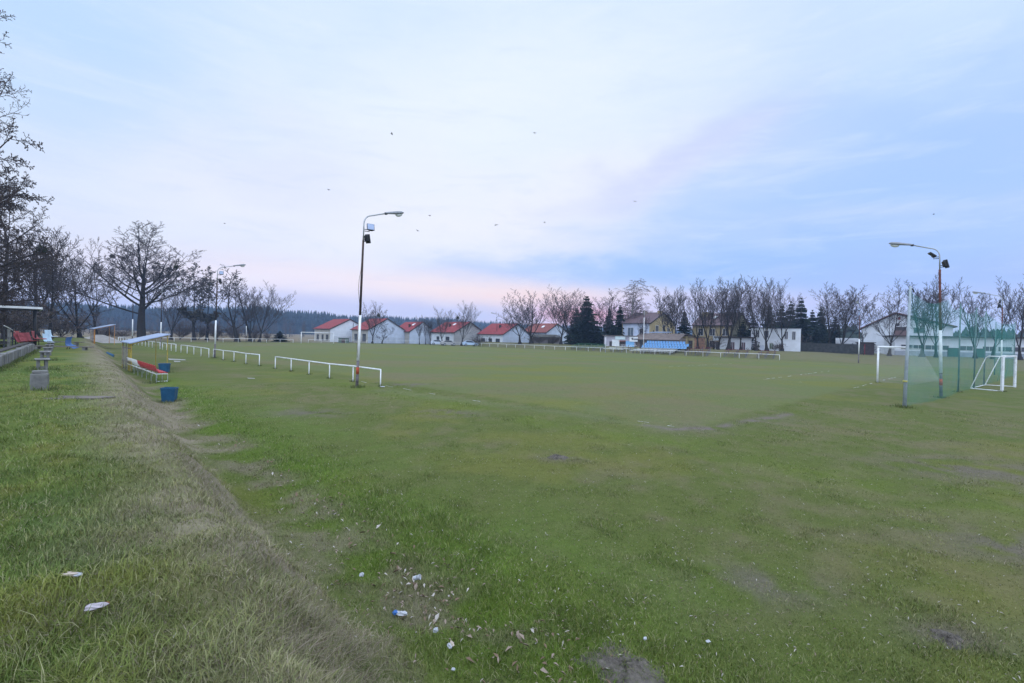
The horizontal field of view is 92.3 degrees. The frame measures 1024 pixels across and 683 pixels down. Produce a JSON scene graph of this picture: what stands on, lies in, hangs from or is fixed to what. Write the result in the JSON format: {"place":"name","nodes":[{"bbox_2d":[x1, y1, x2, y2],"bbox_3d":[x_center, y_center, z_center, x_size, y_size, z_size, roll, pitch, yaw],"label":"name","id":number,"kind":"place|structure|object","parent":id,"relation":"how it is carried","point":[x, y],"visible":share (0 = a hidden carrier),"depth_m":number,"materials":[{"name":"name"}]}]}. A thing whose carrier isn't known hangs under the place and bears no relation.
{"place":"outdoors","nodes":[
{"label":"outdoors","id":0,"kind":"place"},
{"bbox_2d":[0,349,1006,408],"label":"grass","id":1,"kind":"structure","parent":0,"point":[19,359],"depth_m":20.32,"materials":[{"name":"green plant"}]},
{"bbox_2d":[0,328,1023,682],"bbox_3d":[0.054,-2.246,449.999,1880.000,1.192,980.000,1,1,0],"label":"ground","id":2,"kind":"structure","parent":0,"point":[544,372],"depth_m":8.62,"materials":[{"name":"green plant"}]},
{"bbox_2d":[3,325,16,347],"bbox_3d":[-32.880,-0.195,32.234,0.160,1.728,7.280,1,1,-41],"label":"stand railing","id":3,"kind":"object","parent":2,"relation":"on","point":[9,337],"visible":0.73,"depth_m":31.50,"materials":[{"name":"metal"}]},
{"bbox_2d":[0,342,34,366],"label":"terrace wall","id":4,"kind":"structure","parent":2,"relation":"on","point":[10,355],"depth_m":21.34,"materials":[{"name":"concrete"}]},
{"bbox_2d":[0,305,42,344],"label":"covered stand","id":5,"kind":"object","parent":2,"relation":"on","point":[33,309],"visible":0.71,"depth_m":34.54,"materials":[{"name":"metal"}]},
{"bbox_2d":[0,77,44,236],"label":"alder tree","id":6,"kind":"object","parent":2,"relation":"on","point":[15,157],"visible":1,"depth_m":30.02,"materials":[{"name":"brown plant"}]},
{"bbox_2d":[0,70,61,322],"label":"alder tree","id":7,"kind":"object","parent":2,"relation":"on","point":[22,262],"visible":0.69,"depth_m":40.90,"materials":[{"name":"brown plant"}]},
{"bbox_2d":[0,9,68,305],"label":"alder tree","id":8,"kind":"object","parent":2,"relation":"on","point":[13,205],"visible":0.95,"depth_m":35.32,"materials":[{"name":"brown plant"}]},
{"bbox_2d":[29,370,48,390],"bbox_3d":[-11.273,0.987,11.745,0.336,0.608,0.290,1,1,-41],"label":"bench pedestal","id":9,"kind":"object","parent":2,"relation":"on","point":[39,378],"visible":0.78,"depth_m":11.65,"materials":[{"name":"concrete"}]},
{"bbox_2d":[0,299,78,338],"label":"thicket shrub","id":10,"kind":"object","parent":2,"relation":"on","point":[10,324],"visible":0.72,"depth_m":51.81,"materials":[{"name":"brown plant"}]},
{"bbox_2d":[3,224,79,335],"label":"bare tree","id":11,"kind":"object","parent":2,"relation":"on","point":[38,277],"visible":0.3,"depth_m":66.23,"materials":[{"name":"brown plant"}]},
{"bbox_2d":[0,172,83,338],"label":"alder tree","id":12,"kind":"object","parent":2,"relation":"on","point":[28,271],"visible":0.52,"depth_m":54.45,"materials":[{"name":"brown plant"}]},
{"bbox_2d":[34,358,49,369],"bbox_3d":[-16.198,0.841,16.970,0.455,0.532,0.397,2,1,44],"label":"bench pedestal","id":13,"kind":"object","parent":2,"relation":"on","point":[45,366],"visible":0.65,"depth_m":16.87,"materials":[{"name":"concrete"}]},
{"bbox_2d":[9,298,76,332],"bbox_3d":[-61.306,-2.969,62.536,12.750,5.493,7.803,1,1,0],"label":"thicket shrub","id":14,"kind":"object","parent":2,"relation":"on","point":[54,323],"visible":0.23,"depth_m":62.73,"materials":[{"name":"brown plant"}]},
{"bbox_2d":[1,215,123,338],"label":"bare tree","id":15,"kind":"object","parent":2,"relation":"on","point":[59,279],"visible":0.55,"depth_m":60.27,"materials":[{"name":"brown plant"}]},
{"bbox_2d":[22,248,121,337],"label":"bare tree","id":16,"kind":"object","parent":2,"relation":"on","point":[79,334],"visible":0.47,"depth_m":71.41,"materials":[{"name":"brown plant"}]},
{"bbox_2d":[42,306,104,336],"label":"thicket shrub","id":17,"kind":"object","parent":2,"relation":"on","point":[73,329],"visible":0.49,"depth_m":70.89,"materials":[{"name":"brown plant"}]},
{"bbox_2d":[66,257,104,334],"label":"bare tree","id":18,"kind":"object","parent":2,"relation":"on","point":[92,313],"visible":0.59,"depth_m":88.78,"materials":[{"name":"brown plant"}]},
{"bbox_2d":[84,602,109,610],"bbox_3d":[-2.205,1.405,2.615,0.104,0.034,0.050,1,1,-29],"label":"torn carton","id":19,"kind":"object","parent":2,"relation":"on","point":[94,605],"visible":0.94,"depth_m":2.60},
{"bbox_2d":[89,324,115,344],"bbox_3d":[-47.437,-0.862,57.003,1.940,2.352,4.900,1,1,-45],"label":"dugout","id":20,"kind":"object","parent":2,"relation":"on","point":[99,327],"visible":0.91,"depth_m":55.97,"materials":[{"name":"white paint"}]},
{"bbox_2d":[85,335,121,342],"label":"sand heap","id":21,"kind":"object","parent":2,"relation":"on","point":[103,339],"visible":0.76,"depth_m":77.75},
{"bbox_2d":[87,324,131,337],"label":"thicket shrub","id":22,"kind":"object","parent":2,"relation":"on","point":[103,332],"visible":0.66,"depth_m":99.50,"materials":[{"name":"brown plant"}]},
{"bbox_2d":[29,220,212,341],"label":"oak tree","id":23,"kind":"object","parent":2,"relation":"on","point":[141,329],"visible":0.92,"depth_m":89.51,"materials":[{"name":"brown plant"}]},
{"bbox_2d":[120,333,170,371],"bbox_3d":[-22.328,0.657,29.893,1.940,2.352,3.800,1,1,-45],"label":"dugout","id":24,"kind":"object","parent":2,"relation":"on","point":[127,350],"visible":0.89,"depth_m":29.22,"materials":[{"name":"white paint"}]},
{"bbox_2d":[127,357,167,381],"bbox_3d":[-19.510,1.442,26.158,0.501,0.850,8.832,1,1,-45],"label":"player bench","id":25,"kind":"object","parent":2,"relation":"on","point":[150,367],"visible":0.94,"depth_m":24.77,"materials":[{"name":"white paint"}]},
{"bbox_2d":[160,387,178,401],"bbox_3d":[-12.071,1.871,17.337,0.474,0.500,0.402,1,1,-12],"label":"blue bin","id":26,"kind":"object","parent":2,"relation":"on","point":[169,393],"visible":0.91,"depth_m":17.19,"materials":[{"name":"plastic"}]},
{"bbox_2d":[150,282,196,339],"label":"bare tree","id":27,"kind":"object","parent":2,"relation":"on","point":[173,305],"visible":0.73,"depth_m":111.79,"materials":[{"name":"brown plant"}]},
{"bbox_2d":[166,320,195,339],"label":"thicket shrub","id":28,"kind":"object","parent":2,"relation":"on","point":[181,334],"visible":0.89,"depth_m":115.92,"materials":[{"name":"brown plant"}]},
{"bbox_2d":[149,260,214,339],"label":"bare tree","id":29,"kind":"object","parent":2,"relation":"on","point":[194,316],"visible":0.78,"depth_m":111.50,"materials":[{"name":"brown plant"}]},
{"bbox_2d":[190,319,221,339],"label":"thicket shrub","id":30,"kind":"object","parent":2,"relation":"on","point":[201,333],"visible":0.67,"depth_m":118.16,"materials":[{"name":"brown plant"}]},
{"bbox_2d":[203,322,225,339],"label":"thicket shrub","id":31,"kind":"object","parent":2,"relation":"on","point":[212,332],"visible":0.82,"depth_m":115.93,"materials":[{"name":"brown plant"}]},
{"bbox_2d":[190,266,243,339],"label":"bare tree","id":32,"kind":"object","parent":2,"relation":"on","point":[211,317],"visible":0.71,"depth_m":115.70,"materials":[{"name":"brown plant"}]},
{"bbox_2d":[197,267,253,341],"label":"bare tree","id":33,"kind":"object","parent":2,"relation":"on","point":[235,313],"visible":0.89,"depth_m":106.69,"materials":[{"name":"brown plant"}]},
{"bbox_2d":[214,264,245,357],"bbox_3d":[-25.287,-2.641,44.147,2.327,8.894,0.435,2,1,-45],"label":"lamp post","id":34,"kind":"object","parent":2,"relation":"on","point":[222,273],"visible":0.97,"depth_m":43.37,"materials":[{"name":"metal"}]},
{"bbox_2d":[0,286,484,336],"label":"bare woods","id":35,"kind":"object","parent":2,"relation":"on","point":[98,321],"visible":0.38,"depth_m":225.34,"materials":[{"name":"brown plant"}]},
{"bbox_2d":[230,277,266,341],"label":"bare tree","id":36,"kind":"object","parent":2,"relation":"on","point":[250,339],"visible":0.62,"depth_m":111.48,"materials":[{"name":"brown plant"}]},
{"bbox_2d":[239,325,272,340],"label":"thicket shrub","id":37,"kind":"object","parent":2,"relation":"on","point":[256,334],"visible":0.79,"depth_m":115.04,"materials":[{"name":"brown plant"}]},
{"bbox_2d":[245,280,295,341],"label":"bare tree","id":38,"kind":"object","parent":2,"relation":"on","point":[267,307],"visible":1,"depth_m":109.89,"materials":[{"name":"brown plant"}]},
{"bbox_2d":[275,356,380,384],"bbox_3d":[-11.036,1.696,28.133,0.072,1.131,13.662,1,1,-45],"label":"white rail","id":39,"kind":"object","parent":2,"relation":"on","point":[353,366],"visible":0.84,"depth_m":27.14,"materials":[{"name":"metal"}]},
{"bbox_2d":[313,319,357,341],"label":"house","id":40,"kind":"structure","parent":2,"relation":"on","point":[339,327],"depth_m":134.08,"materials":[{"name":"white paint"}]},
{"bbox_2d":[10,299,691,334],"bbox_3d":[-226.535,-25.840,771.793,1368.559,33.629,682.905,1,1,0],"label":"forest","id":41,"kind":"object","parent":2,"relation":"on","point":[315,317],"visible":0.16,"depth_m":451.28,"materials":[{"name":"plant"}]},
{"bbox_2d":[361,301,387,342],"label":"bare tree","id":42,"kind":"object","parent":2,"relation":"on","point":[371,319],"visible":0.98,"depth_m":123.34,"materials":[{"name":"brown plant"}]},
{"bbox_2d":[350,318,405,342],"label":"house","id":43,"kind":"structure","parent":2,"relation":"on","point":[398,334],"depth_m":131.10,"materials":[{"name":"white paint"}]},
{"bbox_2d":[355,211,403,387],"bbox_3d":[-6.288,-1.959,23.337,2.228,8.844,0.485,2,1,-45],"label":"lamp post","id":44,"kind":"object","parent":2,"relation":"on","point":[366,237],"visible":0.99,"depth_m":22.65,"materials":[{"name":"metal"}]},
{"bbox_2d":[400,322,432,343],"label":"house","id":45,"kind":"structure","parent":2,"relation":"on","point":[411,334],"depth_m":135.27,"materials":[{"name":"white paint"}]},
{"bbox_2d":[432,307,454,344],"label":"bare tree","id":46,"kind":"object","parent":2,"relation":"on","point":[443,324],"visible":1,"depth_m":122.55,"materials":[{"name":"brown plant"}]},
{"bbox_2d":[430,322,481,344],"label":"house","id":47,"kind":"structure","parent":2,"relation":"on","point":[452,333],"depth_m":131.39,"materials":[{"name":"white paint"}]},
{"bbox_2d":[455,302,479,345],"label":"bare tree","id":48,"kind":"object","parent":2,"relation":"on","point":[467,320],"visible":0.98,"depth_m":121.81,"materials":[{"name":"brown plant"}]},
{"bbox_2d":[477,323,528,342],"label":"house","id":49,"kind":"structure","parent":2,"relation":"on","point":[496,332],"depth_m":129.66,"materials":[{"name":"white paint"}]},
{"bbox_2d":[1,392,1020,682],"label":"fallen leaves","id":50,"kind":"object","parent":2,"relation":"on","point":[539,592],"visible":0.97,"depth_m":4.83,"materials":[{"name":"brown plant"}]},
{"bbox_2d":[0,360,1023,682],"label":"dry grass","id":51,"kind":"structure","parent":2,"relation":"on","point":[326,646],"depth_m":3.10,"materials":[{"name":"beige plant"}]},
{"bbox_2d":[498,300,537,343],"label":"bare tree","id":52,"kind":"object","parent":2,"relation":"on","point":[516,324],"visible":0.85,"depth_m":117.83,"materials":[{"name":"brown plant"}]},
{"bbox_2d":[504,290,551,343],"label":"bare tree","id":53,"kind":"object","parent":2,"relation":"on","point":[529,324],"visible":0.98,"depth_m":116.77,"materials":[{"name":"brown plant"}]},
{"bbox_2d":[531,334,560,343],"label":"weathered shed","id":54,"kind":"structure","parent":2,"relation":"on","point":[544,335],"depth_m":124.99,"materials":[{"name":"wood"}]},
{"bbox_2d":[526,323,567,342],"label":"house","id":55,"kind":"structure","parent":2,"relation":"on","point":[547,328],"depth_m":134.53,"materials":[{"name":"red tile"}]},
{"bbox_2d":[539,288,586,343],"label":"bare tree","id":56,"kind":"object","parent":2,"relation":"on","point":[568,311],"visible":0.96,"depth_m":111.73,"materials":[{"name":"brown plant"}]},
{"bbox_2d":[547,284,587,344],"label":"bare tree","id":57,"kind":"object","parent":2,"relation":"on","point":[573,308],"visible":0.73,"depth_m":112.40,"materials":[{"name":"brown plant"}]},
{"bbox_2d":[565,296,601,344],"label":"spruce tree","id":58,"kind":"object","parent":2,"relation":"on","point":[587,326],"visible":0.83,"depth_m":110.77,"materials":[{"name":"green plant"}]},
{"bbox_2d":[588,327,605,345],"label":"spruce tree","id":59,"kind":"object","parent":2,"relation":"on","point":[595,343],"visible":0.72,"depth_m":109.97,"materials":[{"name":"green plant"}]},
{"bbox_2d":[581,288,620,336],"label":"bare tree","id":60,"kind":"object","parent":2,"relation":"on","point":[608,313],"visible":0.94,"depth_m":110.89,"materials":[{"name":"brown plant"}]},
{"bbox_2d":[613,305,624,335],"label":"spruce tree","id":61,"kind":"object","parent":2,"relation":"on","point":[618,326],"visible":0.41,"depth_m":113.50,"materials":[{"name":"green plant"}]},
{"bbox_2d":[572,641,668,682],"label":"dirt patch","id":62,"kind":"object","parent":2,"relation":"on","point":[605,661],"visible":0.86,"depth_m":3.72,"materials":[{"name":"soil"}]},
{"bbox_2d":[603,335,637,346],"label":"club kiosk","id":63,"kind":"object","parent":2,"relation":"on","point":[618,340],"visible":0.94,"depth_m":102.03,"materials":[{"name":"white paint"}]},
{"bbox_2d":[612,278,652,321],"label":"birch tree","id":64,"kind":"object","parent":2,"relation":"on","point":[627,309],"visible":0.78,"depth_m":115.95,"materials":[{"name":"brown plant"}]},
{"bbox_2d":[486,343,779,359],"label":"white rail","id":65,"kind":"object","parent":2,"relation":"on","point":[638,349],"visible":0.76,"depth_m":89.42,"materials":[{"name":"metal"}]},
{"bbox_2d":[620,311,674,336],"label":"house","id":66,"kind":"structure","parent":2,"relation":"on","point":[630,325],"depth_m":111.39,"materials":[{"name":"white paint"}]},
{"bbox_2d":[635,332,688,347],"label":"blue seating stand","id":67,"kind":"object","parent":2,"relation":"on","point":[654,336],"visible":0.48,"depth_m":96.91,"materials":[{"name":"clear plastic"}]},
{"bbox_2d":[653,287,686,333],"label":"bare tree","id":68,"kind":"object","parent":2,"relation":"on","point":[660,308],"visible":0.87,"depth_m":101.09,"materials":[{"name":"brown plant"}]},
{"bbox_2d":[660,286,684,333],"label":"bare tree","id":69,"kind":"object","parent":2,"relation":"on","point":[670,308],"visible":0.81,"depth_m":100.86,"materials":[{"name":"brown plant"}]},
{"bbox_2d":[676,313,694,336],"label":"spruce tree","id":70,"kind":"object","parent":2,"relation":"on","point":[682,328],"visible":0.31,"depth_m":103.49,"materials":[{"name":"green plant"}]},
{"bbox_2d":[688,337,705,348],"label":"orange shed","id":71,"kind":"structure","parent":2,"relation":"on","point":[692,341],"depth_m":94.78,"materials":[{"name":"paint"}]},
{"bbox_2d":[676,283,718,347],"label":"bare tree","id":72,"kind":"object","parent":2,"relation":"on","point":[696,324],"visible":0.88,"depth_m":93.11,"materials":[{"name":"brown plant"}]},
{"bbox_2d":[688,278,724,348],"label":"bare tree","id":73,"kind":"object","parent":2,"relation":"on","point":[702,309],"visible":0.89,"depth_m":91.95,"materials":[{"name":"brown plant"}]},
{"bbox_2d":[692,312,748,348],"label":"house","id":74,"kind":"structure","parent":2,"relation":"on","point":[717,327],"depth_m":104.10,"materials":[{"name":"beige paint"}]},
{"bbox_2d":[704,277,743,349],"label":"bare tree","id":75,"kind":"object","parent":2,"relation":"on","point":[721,325],"visible":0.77,"depth_m":90.76,"materials":[{"name":"brown plant"}]},
{"bbox_2d":[713,336,753,349],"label":"garage block","id":76,"kind":"structure","parent":2,"relation":"on","point":[746,342],"depth_m":96.37,"materials":[{"name":"white paint"}]},
{"bbox_2d":[716,278,751,349],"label":"bare tree","id":77,"kind":"object","parent":2,"relation":"on","point":[732,318],"visible":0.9,"depth_m":89.70,"materials":[{"name":"brown plant"}]},
{"bbox_2d":[728,282,756,349],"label":"bare tree","id":78,"kind":"object","parent":2,"relation":"on","point":[740,323],"visible":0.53,"depth_m":90.62,"materials":[{"name":"brown plant"}]},
{"bbox_2d":[739,274,780,350],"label":"bare tree","id":79,"kind":"object","parent":2,"relation":"on","point":[766,306],"visible":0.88,"depth_m":87.40,"materials":[{"name":"brown plant"}]},
{"bbox_2d":[742,277,789,350],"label":"bare tree","id":80,"kind":"object","parent":2,"relation":"on","point":[766,331],"visible":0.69,"depth_m":87.84,"materials":[{"name":"brown plant"}]},
{"bbox_2d":[751,328,801,351],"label":"flat roofed house","id":81,"kind":"structure","parent":2,"relation":"on","point":[792,339],"depth_m":93.63,"materials":[{"name":"paint"}]},
{"bbox_2d":[756,277,805,350],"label":"bare tree","id":82,"kind":"object","parent":2,"relation":"on","point":[786,314],"visible":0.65,"depth_m":91.82,"materials":[{"name":"brown plant"}]},
{"bbox_2d":[790,298,814,342],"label":"conifer tree","id":83,"kind":"object","parent":2,"relation":"on","point":[803,323],"visible":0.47,"depth_m":115.04,"materials":[{"name":"green plant"}]},
{"bbox_2d":[803,310,824,342],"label":"conifer tree","id":84,"kind":"object","parent":2,"relation":"on","point":[817,337],"visible":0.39,"depth_m":118.10,"materials":[{"name":"green plant"}]},
{"bbox_2d":[814,307,827,342],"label":"conifer tree","id":85,"kind":"object","parent":2,"relation":"on","point":[821,325],"visible":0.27,"depth_m":121.28,"materials":[{"name":"green plant"}]},
{"bbox_2d":[820,320,842,343],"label":"conifer tree","id":86,"kind":"object","parent":2,"relation":"on","point":[835,332],"visible":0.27,"depth_m":115.60,"materials":[{"name":"green plant"}]},
{"bbox_2d":[800,342,863,354],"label":"board fence","id":87,"kind":"object","parent":2,"relation":"on","point":[841,348],"visible":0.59,"depth_m":91.18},
{"bbox_2d":[809,283,868,343],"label":"bare tree","id":88,"kind":"object","parent":2,"relation":"on","point":[827,315],"visible":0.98,"depth_m":91.94,"materials":[{"name":"brown plant"}]},
{"bbox_2d":[825,286,879,343],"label":"bare tree","id":89,"kind":"object","parent":2,"relation":"on","point":[851,316],"visible":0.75,"depth_m":92.35,"materials":[{"name":"brown plant"}]},
{"bbox_2d":[855,342,875,354],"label":"red door hut","id":90,"kind":"object","parent":2,"relation":"on","point":[868,348],"depth_m":90.65,"materials":[{"name":"paint"}]},
{"bbox_2d":[849,278,934,355],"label":"bare tree","id":91,"kind":"object","parent":2,"relation":"on","point":[890,318],"visible":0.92,"depth_m":85.56,"materials":[{"name":"brown plant"}]},
{"bbox_2d":[876,346,917,381],"bbox_3d":[28.465,1.714,35.215,7.447,2.700,2.049,1,1,-39],"label":"football goal","id":92,"kind":"object","parent":2,"relation":"on","point":[877,371],"visible":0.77,"depth_m":33.64,"materials":[{"name":"white paint"}]},
{"bbox_2d":[860,312,957,353],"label":"white house","id":93,"kind":"structure","parent":2,"relation":"on","point":[872,336],"depth_m":104.16,"materials":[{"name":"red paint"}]},
{"bbox_2d":[813,323,1023,340],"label":"distant woods","id":94,"kind":"object","parent":2,"relation":"on","point":[965,332],"visible":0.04,"depth_m":189.44,"materials":[{"name":"plant"}]},
{"bbox_2d":[889,242,949,397],"bbox_3d":[20.600,-1.045,24.923,0.621,8.294,2.377,-2,1,-45],"label":"lamp post","id":95,"kind":"object","parent":2,"relation":"on","point":[945,263],"visible":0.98,"depth_m":24.33,"materials":[{"name":"metal"}]},
{"bbox_2d":[903,280,950,356],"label":"bare tree","id":96,"kind":"object","parent":2,"relation":"on","point":[921,354],"visible":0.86,"depth_m":83.93,"materials":[{"name":"brown plant"}]},
{"bbox_2d":[915,272,964,357],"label":"bare tree","id":97,"kind":"object","parent":2,"relation":"on","point":[933,294],"visible":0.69,"depth_m":82.75,"materials":[{"name":"brown plant"}]},
{"bbox_2d":[929,628,964,650],"bbox_3d":[3.760,2.565,4.240,0.400,0.086,0.460,1,1,0],"label":"earth mound","id":98,"kind":"object","parent":2,"relation":"on","point":[949,636],"visible":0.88,"depth_m":4.23,"materials":[{"name":"grey soil"}]},
{"bbox_2d":[882,335,1023,358],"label":"long white building","id":99,"kind":"structure","parent":2,"relation":"on","point":[950,346],"depth_m":92.62,"materials":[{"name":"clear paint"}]},
{"bbox_2d":[902,286,1015,406],"bbox_3d":[31.349,0.603,32.892,39.539,5.325,1.406,1,1,-42],"label":"ball stop fence","id":100,"kind":"object","parent":2,"relation":"on","point":[905,385],"visible":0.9,"depth_m":27.67,"materials":[{"name":"grey metal"}]},
{"bbox_2d":[953,284,995,358],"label":"bare tree","id":101,"kind":"object","parent":2,"relation":"on","point":[971,303],"visible":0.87,"depth_m":82.02,"materials":[{"name":"brown plant"}]},
{"bbox_2d":[973,291,1002,373],"bbox_3d":[47.231,-0.780,48.967,0.493,8.544,2.277,0,1,-45],"label":"lamp post","id":102,"kind":"object","parent":2,"relation":"on","point":[999,301],"visible":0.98,"depth_m":48.20,"materials":[{"name":"metal"}]},
{"bbox_2d":[970,355,1016,391],"bbox_3d":[30.401,1.950,31.042,6.016,2.200,1.507,1,1,-39],"label":"training goal","id":103,"kind":"object","parent":2,"relation":"on","point":[1001,385],"visible":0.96,"depth_m":29.72,"materials":[{"name":"white paint"}]},
{"bbox_2d":[974,287,1022,358],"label":"bare tree","id":104,"kind":"object","parent":2,"relation":"on","point":[998,334],"visible":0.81,"depth_m":79.03,"materials":[{"name":"brown plant"}]},
{"bbox_2d":[993,274,1023,359],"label":"bare tree","id":105,"kind":"object","parent":2,"relation":"on","point":[1019,357],"visible":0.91,"depth_m":78.51,"materials":[{"name":"brown plant"}]},
{"bbox_2d":[0,0,1023,333],"label":"sky","id":106,"kind":"structure","parent":0,"point":[777,140],"materials":[{"name":"blue"}]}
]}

